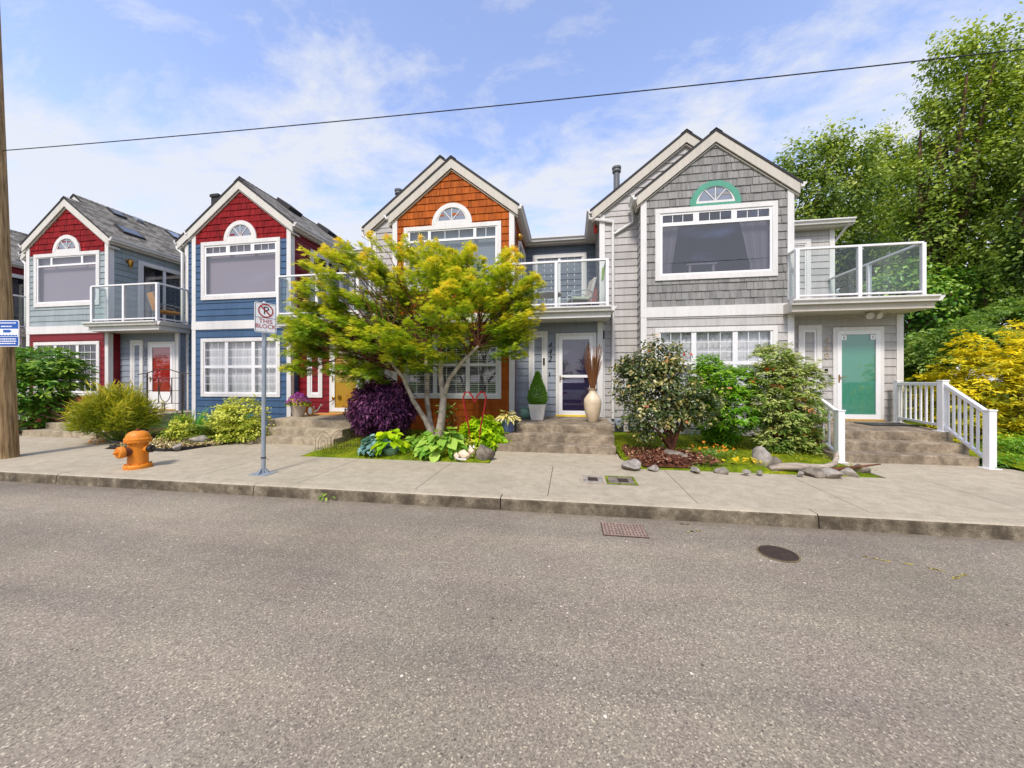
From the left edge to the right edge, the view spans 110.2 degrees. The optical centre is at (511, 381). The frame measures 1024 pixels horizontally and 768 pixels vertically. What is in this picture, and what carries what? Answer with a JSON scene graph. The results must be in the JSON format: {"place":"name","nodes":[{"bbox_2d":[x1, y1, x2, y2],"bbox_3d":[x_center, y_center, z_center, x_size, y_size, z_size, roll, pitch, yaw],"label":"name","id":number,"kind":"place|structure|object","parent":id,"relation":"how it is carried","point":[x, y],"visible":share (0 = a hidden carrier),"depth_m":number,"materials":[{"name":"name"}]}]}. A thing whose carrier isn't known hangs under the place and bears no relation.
{"place":"outdoors","nodes":[
{"label":"outdoors","id":0,"kind":"place"},
{"bbox_2d":[19,434,120,448],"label":"path","id":1,"kind":"structure","parent":0,"point":[53,442],"depth_m":8.16,"materials":[{"name":"concrete"}]},
{"bbox_2d":[149,406,216,437],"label":"spiky grass","id":2,"kind":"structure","parent":0,"point":[200,418],"depth_m":8.34,"materials":[{"name":"green plant"}]},
{"bbox_2d":[111,424,266,451],"bbox_3d":[-8.080,1.336,8.997,3.980,0.168,3.270,0,0,9],"label":"garden bed","id":3,"kind":"object","parent":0,"point":[155,434],"visible":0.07,"depth_m":8.63,"materials":[{"name":"brown soil"}]},
{"bbox_2d":[109,438,212,450],"bbox_3d":[-7.463,1.313,7.365,2.056,0.174,0.568,0,0,-5],"label":"wire edging","id":4,"kind":"object","parent":3,"relation":"on","point":[165,449],"visible":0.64,"depth_m":7.35,"materials":[{"name":"black metal"}]},
{"bbox_2d":[137,369,191,430],"bbox_3d":[-8.496,0.512,8.715,1.581,1.636,0.024,0,0,9],"label":"iron trellis","id":5,"kind":"object","parent":3,"relation":"on","point":[170,390],"visible":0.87,"depth_m":8.69,"materials":[{"name":"black metal"}]},
{"bbox_2d":[115,436,224,448],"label":"bed litter","id":6,"kind":"object","parent":3,"relation":"on","point":[158,441],"visible":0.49,"depth_m":7.61,"materials":[{"name":"brown plant"}]},
{"bbox_2d":[56,378,168,440],"bbox_3d":[-9.296,0.653,8.310,2.015,1.476,1.772,0,0,9],"label":"broom shrub","id":7,"kind":"object","parent":6,"relation":"on","point":[111,409],"visible":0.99,"depth_m":8.00,"materials":[{"name":"green plant"}]},
{"bbox_2d":[157,413,197,441],"bbox_3d":[-7.422,1.043,7.953,0.717,0.655,0.736,0,0,43],"label":"golden shrub","id":8,"kind":"object","parent":3,"relation":"on","point":[182,425],"visible":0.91,"depth_m":7.88,"materials":[{"name":"yellow plant"}]},
{"bbox_2d":[176,414,251,445],"bbox_3d":[-6.755,1.122,8.195,1.466,0.734,1.355,0,0,9],"label":"fern","id":9,"kind":"object","parent":3,"relation":"on","point":[207,430],"visible":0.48,"depth_m":7.95,"materials":[{"name":"green plant"}]},
{"bbox_2d":[198,394,273,442],"bbox_3d":[-6.325,0.838,8.251,1.768,1.078,1.176,0,0,9],"label":"variegated shrub","id":10,"kind":"object","parent":3,"relation":"on","point":[221,415],"visible":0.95,"depth_m":8.04,"materials":[{"name":"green plant"}]},
{"bbox_2d":[177,442,330,455],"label":"path","id":11,"kind":"structure","parent":0,"point":[271,449],"depth_m":7.32,"materials":[{"name":"concrete"}]},
{"bbox_2d":[173,176,373,424],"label":"townhouse","id":12,"kind":"structure","parent":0,"point":[239,240],"depth_m":10.71,"materials":[{"name":"blue wood"}]},
{"bbox_2d":[224,220,256,240],"bbox_3d":[-8.103,-4.505,10.644,1.120,0.580,0.045,0,0,9],"label":"arched window","id":13,"kind":"structure","parent":12,"relation":"in","point":[240,226],"depth_m":10.64,"materials":[{"name":"white wood"}]},
{"bbox_2d":[201,337,280,396],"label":"window","id":14,"kind":"structure","parent":12,"relation":"in","point":[230,367],"depth_m":10.74,"materials":[{"name":"white plastic"}]},
{"bbox_2d":[201,237,315,300],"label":"picture window","id":15,"kind":"structure","parent":12,"relation":"in","point":[245,268],"depth_m":10.74,"materials":[{"name":"white plastic"}]},
{"bbox_2d":[307,345,322,397],"bbox_3d":[-5.845,-0.430,10.604,0.500,1.820,0.065,0,0,9],"label":"side window","id":16,"kind":"structure","parent":12,"relation":"in","point":[310,394],"depth_m":10.57,"materials":[{"name":"white plastic"}]},
{"bbox_2d":[310,249,342,306],"bbox_3d":[-6.426,-2.995,12.007,0.545,2.310,1.620,0,0,9],"label":"sliding door","id":17,"kind":"structure","parent":12,"relation":"in","point":[319,255],"depth_m":12.33,"materials":[{"name":"white plastic"}]},
{"bbox_2d":[303,429,496,462],"bbox_3d":[-1.926,1.343,8.024,3.640,0.134,3.230,0,0,9],"label":"garden bed","id":18,"kind":"object","parent":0,"point":[405,456],"visible":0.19,"depth_m":6.67,"materials":[{"name":"green plant"}]},
{"bbox_2d":[315,429,360,450],"bbox_3d":[-3.437,1.178,7.086,0.829,0.424,0.151,0,0,-30],"label":"wire edging","id":19,"kind":"object","parent":18,"relation":"on","point":[350,445],"visible":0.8,"depth_m":7.08,"materials":[{"name":"metal"}]},
{"bbox_2d":[356,434,399,456],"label":"hosta","id":20,"kind":"object","parent":18,"relation":"on","point":[366,445],"visible":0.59,"depth_m":6.62,"materials":[{"name":"blue plant"}]},
{"bbox_2d":[342,374,419,440],"bbox_3d":[-2.916,0.622,8.049,1.745,1.565,1.660,0,0,9],"label":"purple maple","id":21,"kind":"object","parent":18,"relation":"on","point":[374,408],"visible":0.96,"depth_m":7.64,"materials":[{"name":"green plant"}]},
{"bbox_2d":[370,428,410,455],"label":"hosta","id":22,"kind":"object","parent":18,"relation":"on","point":[394,439],"visible":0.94,"depth_m":6.55,"materials":[{"name":"green plant"}]},
{"bbox_2d":[268,230,547,437],"bbox_3d":[-2.258,-1.023,8.011,6.225,4.817,3.444,0,0,9],"label":"japanese maple","id":23,"kind":"object","parent":18,"relation":"on","point":[491,297],"visible":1,"depth_m":7.42,"materials":[{"name":"green plant"}]},
{"bbox_2d":[404,431,430,451],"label":"hosta","id":24,"kind":"object","parent":18,"relation":"on","point":[412,440],"visible":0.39,"depth_m":6.95,"materials":[{"name":"green plant"}]},
{"bbox_2d":[413,426,470,461],"bbox_3d":[-1.298,1.128,6.717,1.147,0.619,1.135,0,0,9],"label":"hosta","id":25,"kind":"object","parent":18,"relation":"on","point":[428,445],"visible":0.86,"depth_m":6.43,"materials":[{"name":"green plant"}]},
{"bbox_2d":[454,445,474,460],"bbox_3d":[-0.837,1.251,6.259,0.390,0.293,0.206,0,0,9],"label":"cat figurine","id":26,"kind":"object","parent":18,"relation":"on","point":[464,455],"visible":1,"depth_m":6.23,"materials":[{"name":"beige ceramic"}]},
{"bbox_2d":[463,391,486,446],"bbox_3d":[-0.749,0.770,7.161,0.492,1.142,0.045,0,0,9],"label":"heart ornament","id":27,"kind":"object","parent":18,"relation":"on","point":[466,411],"visible":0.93,"depth_m":7.15,"materials":[{"name":"red metal"}]},
{"bbox_2d":[474,444,494,460],"bbox_3d":[-0.491,1.304,6.382,0.387,0.383,0.333,0,0,17],"label":"rock","id":28,"kind":"object","parent":18,"relation":"on","point":[483,453],"visible":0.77,"depth_m":6.24,"materials":[{"name":"stone"}]},
{"bbox_2d":[458,414,511,449],"bbox_3d":[-0.564,1.069,7.439,0.984,0.800,1.040,0,0,-38],"label":"lime shrub","id":29,"kind":"object","parent":18,"relation":"on","point":[491,436],"visible":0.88,"depth_m":7.28,"materials":[{"name":"green plant"}]},
{"bbox_2d":[359,155,616,430],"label":"townhouse","id":30,"kind":"structure","parent":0,"point":[451,201],"depth_m":9.57,"materials":[{"name":"orange wood"}]},
{"bbox_2d":[432,203,471,225],"bbox_3d":[-1.616,-4.505,9.598,1.120,0.580,0.045,0,0,9],"label":"arched window","id":31,"kind":"structure","parent":30,"relation":"in","point":[457,208],"depth_m":9.59,"materials":[{"name":"white wood"}]},
{"bbox_2d":[404,221,500,291],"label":"picture window","id":32,"kind":"structure","parent":30,"relation":"in","point":[487,235],"depth_m":9.61,"materials":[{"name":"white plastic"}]},
{"bbox_2d":[404,332,500,398],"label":"window","id":33,"kind":"structure","parent":30,"relation":"in","point":[478,373],"depth_m":9.67,"materials":[{"name":"white plastic"}]},
{"bbox_2d":[518,241,525,296],"bbox_3d":[0.060,-2.995,10.961,0.545,2.310,1.620,0,0,9],"label":"sliding door","id":34,"kind":"structure","parent":30,"relation":"in","point":[521,249],"depth_m":10.88,"materials":[{"name":"grey glass"}]},
{"bbox_2d":[529,331,547,398],"bbox_3d":[0.700,-0.430,9.548,0.500,1.820,0.065,0,0,9],"label":"side window","id":35,"kind":"structure","parent":30,"relation":"in","point":[544,334],"depth_m":9.51,"materials":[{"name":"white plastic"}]},
{"bbox_2d":[539,291,561,306],"bbox_3d":[1.001,-2.090,9.654,0.720,0.544,0.720,0,0,9],"label":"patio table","id":36,"kind":"object","parent":30,"relation":"on","point":[546,295],"visible":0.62,"depth_m":9.53,"materials":[{"name":"white"}]},
{"bbox_2d":[533,252,586,306],"bbox_3d":[1.536,-3.000,11.591,1.740,2.280,0.065,0,0,9],"label":"balcony door","id":37,"kind":"structure","parent":30,"relation":"in","point":[582,254],"depth_m":11.55,"materials":[{"name":"white plastic"}]},
{"bbox_2d":[566,277,596,305],"bbox_3d":[1.898,-2.323,9.829,0.745,1.004,0.546,0,0,-6],"label":"patio chair","id":38,"kind":"object","parent":30,"relation":"on","point":[588,295],"visible":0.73,"depth_m":9.62,"materials":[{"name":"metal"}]},
{"bbox_2d":[0,481,1023,767],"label":"road","id":39,"kind":"structure","parent":0,"point":[156,629],"depth_m":2.18,"materials":[{"name":"grey asphalt"}]},
{"bbox_2d":[600,522,648,538],"bbox_3d":[1.184,1.573,3.790,0.450,0.011,0.340,0,0,9],"label":"storm drain","id":40,"kind":"object","parent":39,"relation":"on","point":[624,530],"visible":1,"depth_m":3.75,"materials":[{"name":"metal"}]},
{"bbox_2d":[756,545,800,562],"bbox_3d":[2.437,1.572,3.268,0.330,0.010,0.330,0,0,9],"label":"manhole cover","id":41,"kind":"object","parent":39,"relation":"on","point":[777,553],"visible":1,"depth_m":3.25,"materials":[{"name":"metal"}]},
{"bbox_2d":[0,446,1023,519],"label":"sidewalk","id":42,"kind":"structure","parent":0,"point":[992,500],"depth_m":5.06,"materials":[{"name":"concrete"}]},
{"bbox_2d":[0,13,19,458],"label":"utility pole","id":43,"kind":"object","parent":42,"relation":"on","point":[9,436],"visible":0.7,"depth_m":6.65,"materials":[{"name":"brown wood"}]},
{"bbox_2d":[0,320,18,346],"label":"pole sign","id":44,"kind":"object","parent":43,"relation":"attached to","point":[9,333],"visible":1,"depth_m":6.37,"materials":[{"name":"blue metal"}]},
{"bbox_2d":[112,428,155,469],"bbox_3d":[-6.188,1.097,5.856,0.370,0.655,0.484,0,0,44],"label":"fire hydrant","id":45,"kind":"object","parent":42,"relation":"on","point":[137,450],"visible":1,"depth_m":5.79,"materials":[{"name":"orange metal"}]},
{"bbox_2d":[249,301,276,475],"bbox_3d":[-3.835,0.095,5.486,0.300,2.660,0.282,0,0,9],"label":"street sign","id":46,"kind":"object","parent":42,"relation":"on","point":[265,318],"visible":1,"depth_m":5.48,"materials":[{"name":"metal"}]},
{"bbox_2d":[580,475,605,483],"bbox_3d":[1.165,1.414,5.150,0.340,0.019,0.420,0,0,9],"label":"meter box","id":47,"kind":"object","parent":42,"relation":"on","point":[593,479],"visible":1,"depth_m":5.12,"materials":[{"name":"beige concrete"}]},
{"bbox_2d":[605,476,638,485],"bbox_3d":[1.550,1.414,5.088,0.410,0.019,0.420,0,0,9],"label":"meter box","id":48,"kind":"object","parent":42,"relation":"on","point":[619,480],"visible":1,"depth_m":5.06,"materials":[{"name":"stone"}]},
{"bbox_2d":[0,0,1023,381],"label":"sky","id":49,"kind":"structure","parent":0,"point":[75,71],"materials":[{"name":"blue"}]},
{"bbox_2d":[490,451,623,467],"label":"path","id":50,"kind":"structure","parent":0,"point":[565,459],"depth_m":6.38,"materials":[{"name":"concrete"}]},
{"bbox_2d":[110,448,1021,492],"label":"soil","id":51,"kind":"structure","parent":0,"point":[620,458],"depth_m":5.91,"materials":[{"name":"brown soil"}]},
{"bbox_2d":[22,410,191,437],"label":"concrete steps","id":52,"kind":"structure","parent":51,"relation":"on","point":[52,429],"depth_m":9.04,"materials":[{"name":"beige concrete"}]},
{"bbox_2d":[240,412,366,445],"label":"concrete steps","id":53,"kind":"structure","parent":51,"relation":"on","point":[306,429],"depth_m":8.23,"materials":[{"name":"beige concrete"}]},
{"bbox_2d":[284,392,311,416],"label":"potted plant","id":54,"kind":"object","parent":53,"relation":"on","point":[298,409],"visible":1,"depth_m":9.18,"materials":[{"name":"purple plant"}]},
{"bbox_2d":[497,416,615,454],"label":"concrete steps","id":55,"kind":"structure","parent":51,"relation":"on","point":[564,434],"depth_m":7.29,"materials":[{"name":"beige concrete"}]},
{"bbox_2d":[494,409,521,432],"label":"potted plant","id":56,"kind":"object","parent":55,"relation":"on","point":[507,424],"visible":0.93,"depth_m":7.46,"materials":[{"name":"beige plant"}]},
{"bbox_2d":[527,371,547,419],"bbox_3d":[0.613,0.328,8.562,0.542,1.184,0.539,0,0,9],"label":"planter","id":57,"kind":"object","parent":55,"relation":"on","point":[537,407],"visible":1,"depth_m":8.41,"materials":[{"name":"white ceramic"}]},
{"bbox_2d":[582,343,602,421],"bbox_3d":[1.838,0.015,8.160,0.407,1.809,0.446,0,0,-36],"label":"floor vase","id":58,"kind":"object","parent":55,"relation":"on","point":[592,403],"visible":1,"depth_m":8.06,"materials":[{"name":"beige ceramic"}]},
{"bbox_2d":[621,459,640,470],"bbox_3d":[1.912,1.351,5.723,0.312,0.211,0.344,0,0,33],"label":"rock","id":59,"kind":"object","parent":51,"relation":"on","point":[634,464],"visible":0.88,"depth_m":5.65,"materials":[{"name":"grey stone"}]},
{"bbox_2d":[796,466,825,477],"bbox_3d":[4.444,1.366,5.310,0.175,0.203,0.345,0,0,-27],"label":"rock","id":60,"kind":"object","parent":51,"relation":"on","point":[811,471],"visible":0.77,"depth_m":5.25,"materials":[{"name":"stone"}]},
{"bbox_2d":[820,467,843,478],"bbox_3d":[4.656,1.361,5.239,0.242,0.196,0.305,0,0,-18],"label":"rock","id":61,"kind":"object","parent":51,"relation":"on","point":[830,473],"visible":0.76,"depth_m":5.15,"materials":[{"name":"grey stone"}]},
{"bbox_2d":[764,420,979,465],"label":"concrete steps","id":62,"kind":"structure","parent":51,"relation":"on","point":[920,445],"depth_m":6.32,"materials":[{"name":"beige concrete"}]},
{"bbox_2d":[853,422,919,426],"bbox_3d":[7.930,0.910,7.583,0.840,0.015,0.500,0,0,9],"label":"doormat","id":63,"kind":"object","parent":62,"relation":"on","point":[883,424],"visible":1,"depth_m":7.48,"materials":[{"name":"black fabric"}]},
{"bbox_2d":[890,380,949,431],"bbox_3d":[8.286,0.448,7.283,0.225,0.945,1.888,0,0,27],"label":"stair railing","id":64,"kind":"object","parent":62,"relation":"on","point":[897,404],"visible":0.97,"depth_m":7.18,"materials":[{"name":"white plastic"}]},
{"bbox_2d":[614,432,880,477],"bbox_3d":[3.886,1.325,7.071,3.580,0.170,3.260,0,0,9],"label":"garden bed","id":65,"kind":"object","parent":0,"point":[736,467],"visible":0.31,"depth_m":6.30,"materials":[{"name":"green plant"}]},
{"bbox_2d":[310,432,1016,470],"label":"moss tufts","id":66,"kind":"object","parent":65,"relation":"on","point":[619,438],"visible":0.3,"depth_m":6.88,"materials":[{"name":"green plant"}]},
{"bbox_2d":[635,450,695,467],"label":"mulch","id":67,"kind":"object","parent":65,"relation":"on","point":[669,464],"visible":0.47,"depth_m":5.81,"materials":[{"name":"brown wood"}]},
{"bbox_2d":[608,333,731,449],"bbox_3d":[2.994,0.214,6.830,2.187,2.307,1.302,0,0,9],"label":"photinia","id":68,"kind":"object","parent":65,"relation":"on","point":[683,405],"visible":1,"depth_m":6.72,"materials":[{"name":"green plant"}]},
{"bbox_2d":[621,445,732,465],"bbox_3d":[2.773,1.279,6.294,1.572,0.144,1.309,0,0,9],"label":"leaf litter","id":69,"kind":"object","parent":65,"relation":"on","point":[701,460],"visible":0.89,"depth_m":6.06,"materials":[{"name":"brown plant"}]},
{"bbox_2d":[682,441,742,456],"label":"orange poppies","id":70,"kind":"object","parent":65,"relation":"on","point":[711,450],"visible":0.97,"depth_m":6.33,"materials":[{"name":"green plant"}]},
{"bbox_2d":[686,353,765,447],"bbox_3d":[4.172,0.389,7.154,1.563,1.939,1.321,0,0,41],"label":"green shrub","id":71,"kind":"object","parent":65,"relation":"on","point":[716,432],"visible":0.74,"depth_m":6.94,"materials":[{"name":"green plant"}]},
{"bbox_2d":[752,446,771,465],"bbox_3d":[4.197,1.333,5.993,0.298,0.509,0.408,0,0,30],"label":"rock","id":72,"kind":"object","parent":65,"relation":"on","point":[762,454],"visible":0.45,"depth_m":5.88,"materials":[{"name":"grey stone"}]},
{"bbox_2d":[739,341,834,454],"bbox_3d":[5.186,0.308,6.643,1.595,2.152,1.213,0,0,9],"label":"pieris","id":73,"kind":"object","parent":65,"relation":"on","point":[784,414],"visible":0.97,"depth_m":6.53,"materials":[{"name":"green plant"}]},
{"bbox_2d":[768,451,880,470],"bbox_3d":[4.725,1.226,5.451,1.529,0.284,0.281,0,0,1],"label":"driftwood","id":74,"kind":"object","parent":65,"relation":"on","point":[798,466],"visible":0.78,"depth_m":5.42,"materials":[{"name":"beige wood"}]},
{"bbox_2d":[496,384,1014,467],"bbox_3d":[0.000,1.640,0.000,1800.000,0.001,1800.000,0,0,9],"label":"ground","id":75,"kind":"structure","parent":0,"point":[957,409],"depth_m":23.36,"materials":[{"name":"green plant"}]},
{"bbox_2d":[10,229,27,420],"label":"townhouse","id":76,"kind":"structure","parent":75,"relation":"on","point":[16,239],"depth_m":14.11,"materials":[{"name":"red"}]},
{"bbox_2d":[12,278,17,316],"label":"picture window","id":77,"kind":"structure","parent":76,"relation":"in","point":[14,281],"depth_m":14.08,"materials":[{"name":"white glass"}]},
{"bbox_2d":[12,273,25,328],"bbox_3d":[-19.399,-2.995,14.101,0.545,2.310,1.620,0,0,9],"label":"sliding door","id":78,"kind":"structure","parent":76,"relation":"in","point":[20,317],"depth_m":14.27,"materials":[{"name":"black glass"}]},
{"bbox_2d":[18,194,190,420],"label":"townhouse","id":79,"kind":"structure","parent":75,"relation":"on","point":[95,273],"depth_m":11.71,"materials":[{"name":"red"}]},
{"bbox_2d":[52,235,80,252],"bbox_3d":[-14.589,-4.505,11.691,1.120,0.580,0.045,0,0,9],"label":"arched window","id":80,"kind":"structure","parent":79,"relation":"in","point":[64,246],"depth_m":11.68,"materials":[{"name":"white wood"}]},
{"bbox_2d":[33,341,100,395],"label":"window","id":81,"kind":"structure","parent":79,"relation":"in","point":[92,347],"depth_m":11.85,"materials":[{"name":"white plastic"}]},
{"bbox_2d":[33,250,154,310],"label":"picture window","id":82,"kind":"structure","parent":79,"relation":"in","point":[59,279],"depth_m":11.83,"materials":[{"name":"white plastic"}]},
{"bbox_2d":[130,340,143,395],"bbox_3d":[-12.213,-0.430,11.632,0.500,1.820,0.065,0,0,9],"label":"side window","id":83,"kind":"structure","parent":79,"relation":"in","point":[132,342],"depth_m":11.60,"materials":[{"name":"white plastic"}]},
{"bbox_2d":[138,260,184,323],"bbox_3d":[-12.913,-2.995,13.054,0.545,2.310,1.620,0,0,9],"label":"sliding door","id":84,"kind":"structure","parent":79,"relation":"in","point":[168,295],"depth_m":13.25,"materials":[{"name":"white plastic"}]},
{"bbox_2d":[146,291,182,323],"bbox_3d":[-11.260,-2.323,11.576,0.546,1.004,0.745,0,0,29],"label":"patio chair","id":85,"kind":"object","parent":79,"relation":"on","point":[151,297],"visible":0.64,"depth_m":11.43,"materials":[{"name":"wood"}]},
{"bbox_2d":[0,468,1023,540],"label":"curb","id":86,"kind":"structure","parent":75,"relation":"on","point":[984,528],"depth_m":4.27,"materials":[{"name":"concrete"}]},
{"bbox_2d":[773,109,909,296],"bbox_3d":[16.404,-5.951,18.842,7.408,15.257,5.739,0,0,9],"label":"broadleaf tree","id":87,"kind":"object","parent":75,"relation":"on","point":[823,205],"visible":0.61,"depth_m":17.81,"materials":[{"name":"green plant"}]},
{"bbox_2d":[835,106,955,296],"bbox_3d":[20.990,-6.354,19.955,5.333,16.077,5.739,0,0,-36],"label":"broadleaf tree","id":88,"kind":"object","parent":75,"relation":"on","point":[899,144],"visible":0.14,"depth_m":19.34,"materials":[{"name":"green plant"}]},
{"bbox_2d":[584,127,944,435],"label":"townhouse","id":89,"kind":"structure","parent":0,"point":[723,200],"depth_m":8.57,"materials":[{"name":"grey wood"}]},
{"bbox_2d":[682,262,716,272],"bbox_3d":[4.861,-2.792,9.284,0.720,0.430,0.440,0,0,9],"label":"side table","id":90,"kind":"object","parent":89,"relation":"in","point":[697,266],"visible":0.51,"depth_m":9.16,"materials":[{"name":"grey wood"}]},
{"bbox_2d":[690,180,741,206],"bbox_3d":[4.870,-4.510,8.551,1.141,0.590,0.045,0,0,9],"label":"arched window","id":91,"kind":"structure","parent":89,"relation":"in","point":[702,196],"depth_m":8.54,"materials":[{"name":"green wood"}]},
{"bbox_2d":[655,200,777,280],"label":"picture window","id":92,"kind":"structure","parent":89,"relation":"in","point":[696,234],"depth_m":8.73,"materials":[{"name":"white plastic"}]},
{"bbox_2d":[655,326,777,400],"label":"window","id":93,"kind":"structure","parent":89,"relation":"in","point":[734,344],"depth_m":8.61,"materials":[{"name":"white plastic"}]},
{"bbox_2d":[737,233,749,269],"bbox_3d":[6.546,-2.995,9.914,0.545,2.310,1.620,0,0,9],"label":"curtain","id":94,"kind":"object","parent":89,"relation":"in","point":[743,263],"depth_m":9.69,"materials":[{"name":"grey fabric"}]},
{"bbox_2d":[794,239,810,297],"bbox_3d":[8.215,-3.020,10.513,1.030,2.280,0.065,0,0,9],"label":"balcony door","id":95,"kind":"structure","parent":89,"relation":"in","point":[807,242],"depth_m":10.41,"materials":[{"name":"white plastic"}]},
{"bbox_2d":[798,325,821,400],"bbox_3d":[7.097,-0.430,8.515,0.500,1.820,0.065,0,0,9],"label":"side window","id":96,"kind":"structure","parent":89,"relation":"in","point":[817,329],"depth_m":8.48,"materials":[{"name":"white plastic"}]},
{"bbox_2d":[840,462,1023,482],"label":"path","id":97,"kind":"structure","parent":0,"point":[937,472],"depth_m":5.42,"materials":[{"name":"concrete"}]},
{"bbox_2d":[802,387,847,462],"bbox_3d":[5.736,0.709,6.671,0.180,1.372,1.220,0,0,9],"label":"stair railing","id":98,"kind":"object","parent":97,"relation":"on","point":[839,430],"visible":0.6,"depth_m":6.16,"materials":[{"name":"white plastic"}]},
{"bbox_2d":[944,383,1002,469],"bbox_3d":[7.733,0.710,6.087,0.191,1.371,0.955,0,0,13],"label":"stair railing","id":99,"kind":"object","parent":97,"relation":"on","point":[988,455],"visible":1,"depth_m":5.90,"materials":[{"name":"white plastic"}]},
{"bbox_2d":[904,409,1023,469],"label":"garden bed","id":100,"kind":"object","parent":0,"point":[972,453],"visible":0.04,"depth_m":6.20,"materials":[{"name":"green plant"},{"name":"soil"}]},
{"bbox_2d":[862,255,1016,393],"bbox_3d":[13.899,-1.452,11.692,4.656,5.808,3.228,0,0,9],"label":"broadleaf tree","id":101,"kind":"object","parent":100,"relation":"on","point":[940,314],"visible":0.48,"depth_m":11.32,"materials":[{"name":"green plant"}]},
{"bbox_2d":[867,1,1023,410],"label":"broadleaf tree","id":102,"kind":"object","parent":100,"relation":"on","point":[946,239],"visible":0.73,"depth_m":12.23,"materials":[{"name":"green plant"}]},
{"bbox_2d":[903,319,1023,448],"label":"yellow shrub","id":103,"kind":"object","parent":100,"relation":"on","point":[1010,373],"visible":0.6,"depth_m":7.02,"materials":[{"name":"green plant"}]},
{"bbox_2d":[904,296,1023,421],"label":"cedar","id":104,"kind":"object","parent":100,"relation":"on","point":[986,321],"visible":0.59,"depth_m":8.86,"materials":[{"name":"green plant"}]},
{"bbox_2d":[957,61,1023,417],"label":"broadleaf tree","id":105,"kind":"object","parent":100,"relation":"on","point":[1003,262],"visible":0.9,"depth_m":10.64,"materials":[{"name":"green plant"}]},
{"bbox_2d":[973,432,1023,470],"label":"evergreen","id":106,"kind":"object","parent":100,"relation":"on","point":[1010,443],"visible":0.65,"depth_m":6.04,"materials":[{"name":"green plant"}]},
{"bbox_3d":[34.117,-2.920,0.511,0.340,9.300,0.340,0,0,9],"label":"utility pole","id":107,"kind":"object","parent":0,"visible":0},
{"bbox_2d":[2,48,1023,150],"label":"overhead wire","id":108,"kind":"object","parent":107,"relation":"attached to","point":[547,100],"visible":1,"depth_m":5.19,"materials":[{"name":"black metal"}]},
{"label":"garden bed","id":109,"kind":"structure","parent":0,"visible":0},
{"bbox_2d":[15,345,100,432],"bbox_3d":[-13.053,0.203,9.653,3.034,2.502,1.960,0,0,9],"label":"rhododendron","id":110,"kind":"object","parent":109,"relation":"on","point":[38,371],"visible":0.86,"depth_m":9.49,"materials":[{"name":"green plant"}]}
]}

